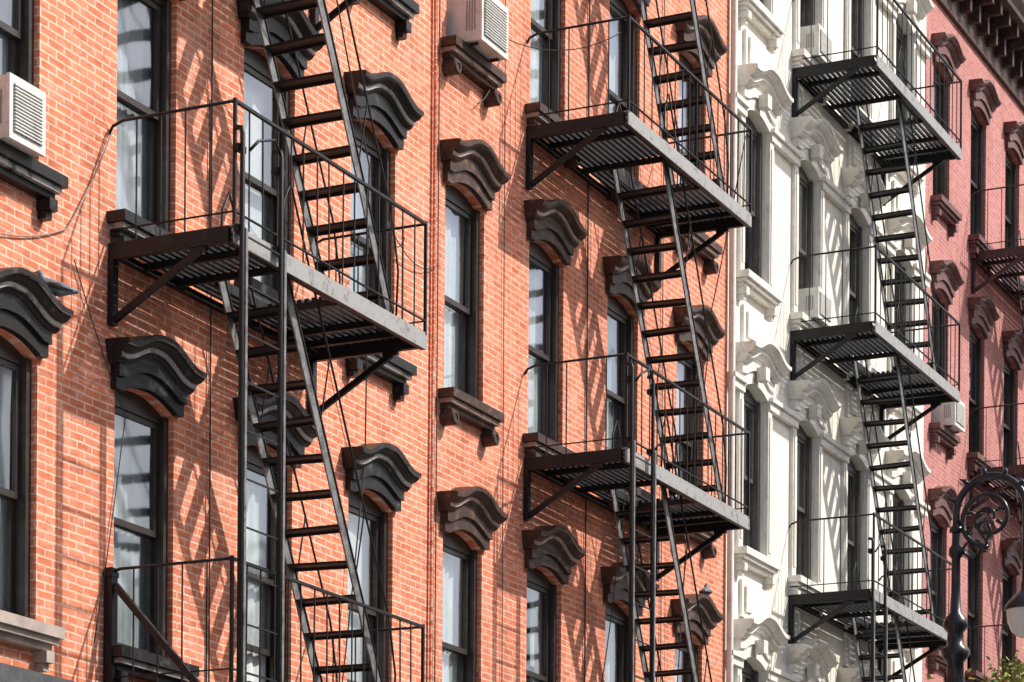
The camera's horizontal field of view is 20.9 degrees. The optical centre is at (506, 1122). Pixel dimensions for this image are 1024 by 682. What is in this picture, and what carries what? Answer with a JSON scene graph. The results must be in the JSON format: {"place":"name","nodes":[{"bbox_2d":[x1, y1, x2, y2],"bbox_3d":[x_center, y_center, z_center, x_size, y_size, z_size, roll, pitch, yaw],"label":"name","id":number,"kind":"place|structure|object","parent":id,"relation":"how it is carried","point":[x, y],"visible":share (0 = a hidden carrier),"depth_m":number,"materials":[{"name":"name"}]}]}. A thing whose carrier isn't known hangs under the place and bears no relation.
{"place":"outdoors","nodes":[
{"label":"outdoors","id":0,"kind":"place"},
{"bbox_2d":[724,0,926,681],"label":"walls","id":1,"kind":"structure","parent":0,"point":[779,327],"depth_m":35.98,"materials":[{"name":"white paint"}]},
{"bbox_2d":[742,136,800,681],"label":"curtains","id":2,"kind":"object","parent":1,"relation":"attached to","point":[745,408],"depth_m":34.05,"materials":[{"name":"white fabric"}]},
{"bbox_2d":[742,0,906,681],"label":"window frames","id":3,"kind":"structure","parent":1,"relation":"attached to","point":[750,403],"depth_m":35.69,"materials":[{"name":"wood"}]},
{"bbox_2d":[798,0,899,598],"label":"window panes","id":4,"kind":"object","parent":3,"relation":"in","point":[853,45],"visible":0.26,"depth_m":37.41,"materials":[{"name":"black glass"}]},
{"bbox_2d":[725,0,933,681],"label":"window trim","id":5,"kind":"structure","parent":1,"relation":"attached to","point":[760,635],"depth_m":35.00,"materials":[{"name":"white stone"}]},
{"bbox_2d":[798,286,831,326],"bbox_3d":[3.889,-10.366,35.295,0.380,0.410,0.516,0,0,25],"label":"air conditioner","id":6,"kind":"object","parent":5,"relation":"attached to","point":[817,302],"visible":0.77,"depth_m":35.08,"materials":[{"name":"white metal"}]},
{"bbox_2d":[800,23,831,63],"bbox_3d":[3.891,-13.666,35.250,0.380,0.410,0.516,0,0,25],"label":"air conditioner","id":7,"kind":"object","parent":5,"relation":"attached to","point":[819,39],"visible":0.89,"depth_m":35.02,"materials":[{"name":"white metal"}]},
{"bbox_2d":[788,0,961,681],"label":"fire escape","id":8,"kind":"object","parent":1,"relation":"attached to","point":[915,380],"visible":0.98,"depth_m":36.14,"materials":[{"name":"grey metal"}]},
{"bbox_2d":[922,0,1023,681],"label":"walls","id":9,"kind":"structure","parent":0,"point":[942,245],"depth_m":42.56,"materials":[{"name":"brick"}]},
{"bbox_2d":[931,400,964,433],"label":"air conditioner","id":10,"kind":"object","parent":9,"relation":"attached to","point":[950,416],"visible":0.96,"depth_m":40.39,"materials":[{"name":"white metal"}]},
{"bbox_2d":[930,65,1015,680],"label":"window frames","id":11,"kind":"structure","parent":9,"relation":"attached to","point":[976,403],"depth_m":42.77,"materials":[{"name":"black wood"}]},
{"bbox_2d":[930,81,1009,669],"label":"window panes","id":12,"kind":"object","parent":11,"relation":"in","point":[972,379],"visible":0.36,"depth_m":42.68,"materials":[{"name":"grey glass"}]},
{"bbox_2d":[927,32,1023,681],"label":"window trim","id":13,"kind":"structure","parent":9,"relation":"attached to","point":[948,280],"depth_m":41.93,"materials":[{"name":"brown stone"}]},
{"bbox_2d":[936,0,1023,110],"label":"cornice","id":14,"kind":"structure","parent":9,"relation":"attached to","point":[992,31],"depth_m":42.50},
{"bbox_2d":[969,184,1023,680],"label":"fire escape","id":15,"kind":"object","parent":9,"relation":"attached to","point":[1007,261],"visible":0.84,"depth_m":42.09,"materials":[{"name":"black metal"}]},
{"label":"pavement","id":16,"kind":"structure","parent":0,"visible":0},
{"bbox_2d":[926,646,1023,681],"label":"street tree","id":17,"kind":"object","parent":16,"relation":"on","point":[1019,667],"visible":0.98,"depth_m":34.11,"materials":[{"name":"green plant"}]},
{"bbox_2d":[941,467,1023,681],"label":"street lamp","id":18,"kind":"object","parent":16,"relation":"on","point":[955,651],"visible":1,"depth_m":28.00,"materials":[{"name":"metal"}]},
{"label":"ground","id":19,"kind":"structure","parent":0,"visible":0},
{"bbox_2d":[0,0,430,681],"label":"walls","id":20,"kind":"structure","parent":19,"relation":"on","point":[72,390],"depth_m":22.17,"materials":[{"name":"orange brick"}]},
{"bbox_2d":[0,662,74,681],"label":"shopfront","id":21,"kind":"object","parent":20,"relation":"attached to","point":[9,673],"depth_m":19.58,"materials":[{"name":"grey paint"}]},
{"bbox_2d":[0,127,114,236],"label":"utility cable","id":22,"kind":"object","parent":20,"relation":"attached to","point":[78,206],"visible":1,"depth_m":20.64,"materials":[{"name":"black rubber"}]},
{"bbox_2d":[74,259,125,642],"bbox_3d":[-3.078,-5.022,20.929,0.010,2.803,0.708,0,0,25],"label":"utility cable","id":23,"kind":"object","parent":20,"relation":"attached to","point":[120,451],"visible":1,"depth_m":21.02,"materials":[{"name":"rubber"}]},
{"bbox_2d":[0,0,372,681],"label":"curtains","id":24,"kind":"object","parent":20,"relation":"attached to","point":[134,82],"visible":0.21,"depth_m":21.87,"materials":[{"name":"white fabric"}]},
{"bbox_2d":[0,0,389,681],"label":"window frames","id":25,"kind":"structure","parent":20,"relation":"attached to","point":[140,410],"depth_m":21.88,"materials":[{"name":"black wood"}]},
{"bbox_2d":[208,0,212,681],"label":"utility cable","id":26,"kind":"object","parent":20,"relation":"attached to","point":[210,358],"visible":0.91,"depth_m":22.33,"materials":[{"name":"rubber"}]},
{"bbox_2d":[0,0,423,681],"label":"window trim","id":27,"kind":"structure","parent":20,"relation":"attached to","point":[168,374],"depth_m":21.71,"materials":[{"name":"black stone"}]},
{"bbox_2d":[0,72,45,156],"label":"air conditioner","id":28,"kind":"object","parent":27,"relation":"attached to","point":[22,116],"visible":1,"depth_m":19.61,"materials":[{"name":"white metal"}]},
{"bbox_2d":[33,269,78,296],"bbox_3d":[-3.275,-6.083,20.134,0.297,0.219,0.169,0,0,16],"label":"pigeon","id":29,"kind":"object","parent":27,"relation":"on","point":[58,288],"visible":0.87,"depth_m":20.09,"materials":[{"name":"rubber"}]},
{"bbox_2d":[336,0,369,681],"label":"utility cable","id":30,"kind":"object","parent":27,"relation":"attached to","point":[366,356],"visible":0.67,"depth_m":24.25,"materials":[{"name":"rubber"}]},
{"bbox_2d":[102,0,427,681],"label":"fire escape","id":31,"kind":"object","parent":20,"relation":"attached to","point":[335,320],"visible":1,"depth_m":22.07,"materials":[{"name":"grey metal"}]},
{"bbox_2d":[426,0,728,681],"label":"walls","id":32,"kind":"structure","parent":19,"relation":"on","point":[465,458],"depth_m":28.65,"materials":[{"name":"orange brick"}]},
{"bbox_2d":[388,221,432,269],"bbox_3d":[-0.926,-7.807,24.724,0.328,0.609,2.466,0,0,5],"label":"utility cable","id":33,"kind":"object","parent":32,"relation":"attached to","point":[389,225],"visible":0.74,"depth_m":25.12,"materials":[{"name":"rubber"}]},
{"bbox_2d":[429,0,436,681],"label":"drain pipe","id":34,"kind":"object","parent":32,"relation":"attached to","point":[433,346],"visible":1,"depth_m":25.87,"materials":[{"name":"orange metal"}]},
{"bbox_2d":[434,0,440,681],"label":"utility cable","id":35,"kind":"object","parent":32,"relation":"attached to","point":[437,346],"visible":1,"depth_m":25.98,"materials":[{"name":"rubber"}]},
{"bbox_2d":[446,0,507,61],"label":"air conditioner","id":36,"kind":"object","parent":32,"relation":"attached to","point":[480,27],"visible":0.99,"depth_m":26.22,"materials":[{"name":"white metal"}]},
{"bbox_2d":[501,0,505,681],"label":"utility cable","id":37,"kind":"object","parent":32,"relation":"attached to","point":[503,372],"visible":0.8,"depth_m":27.27,"materials":[{"name":"rubber"}]},
{"bbox_2d":[442,0,687,681],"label":"curtains","id":38,"kind":"object","parent":32,"relation":"attached to","point":[452,565],"visible":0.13,"depth_m":28.49,"materials":[{"name":"white fabric"}]},
{"bbox_2d":[442,0,701,681],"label":"window frames","id":39,"kind":"structure","parent":32,"relation":"attached to","point":[459,204],"depth_m":28.57,"materials":[{"name":"black wood"}]},
{"bbox_2d":[437,0,727,644],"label":"window trim","id":40,"kind":"structure","parent":32,"relation":"attached to","point":[482,175],"depth_m":27.89,"materials":[{"name":"black stone"}]},
{"bbox_2d":[477,32,621,103],"bbox_3d":[0.368,-10.297,27.142,1.616,1.008,0.264,0,0,-28],"label":"utility cable","id":41,"kind":"object","parent":40,"relation":"attached to","point":[553,50],"visible":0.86,"depth_m":27.21,"materials":[{"name":"rubber"}]},
{"bbox_2d":[699,583,711,595],"bbox_3d":[2.286,-6.119,31.848,0.169,0.219,0.297,0,0,-18],"label":"pigeon","id":42,"kind":"object","parent":40,"relation":"on","point":[706,590],"visible":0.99,"depth_m":31.79,"materials":[{"name":"rubber"}]},
{"bbox_2d":[584,0,590,681],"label":"utility cable","id":43,"kind":"object","parent":32,"relation":"attached to","point":[587,376],"visible":0.65,"depth_m":29.10,"materials":[{"name":"rubber"}]},
{"bbox_2d":[601,375,635,681],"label":"utility cable","id":44,"kind":"object","parent":32,"relation":"attached to","point":[615,582],"visible":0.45,"depth_m":29.34,"materials":[{"name":"rubber"}]},
{"bbox_2d":[523,0,751,681],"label":"fire escape","id":45,"kind":"object","parent":32,"relation":"attached to","point":[699,201],"visible":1,"depth_m":29.06,"materials":[{"name":"grey metal"}]},
{"bbox_2d":[677,136,745,681],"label":"utility cable","id":46,"kind":"object","parent":45,"relation":"attached to","point":[696,376],"visible":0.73,"depth_m":30.98,"materials":[{"name":"rubber"}]},
{"bbox_2d":[660,0,664,681],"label":"utility cable","id":47,"kind":"object","parent":32,"relation":"attached to","point":[662,363],"visible":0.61,"depth_m":30.97,"materials":[{"name":"black rubber"}]},
{"bbox_2d":[726,0,737,681],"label":"drain pipe","id":48,"kind":"object","parent":32,"relation":"attached to","point":[731,350],"visible":0.82,"depth_m":32.78,"materials":[{"name":"white metal"}]}
]}

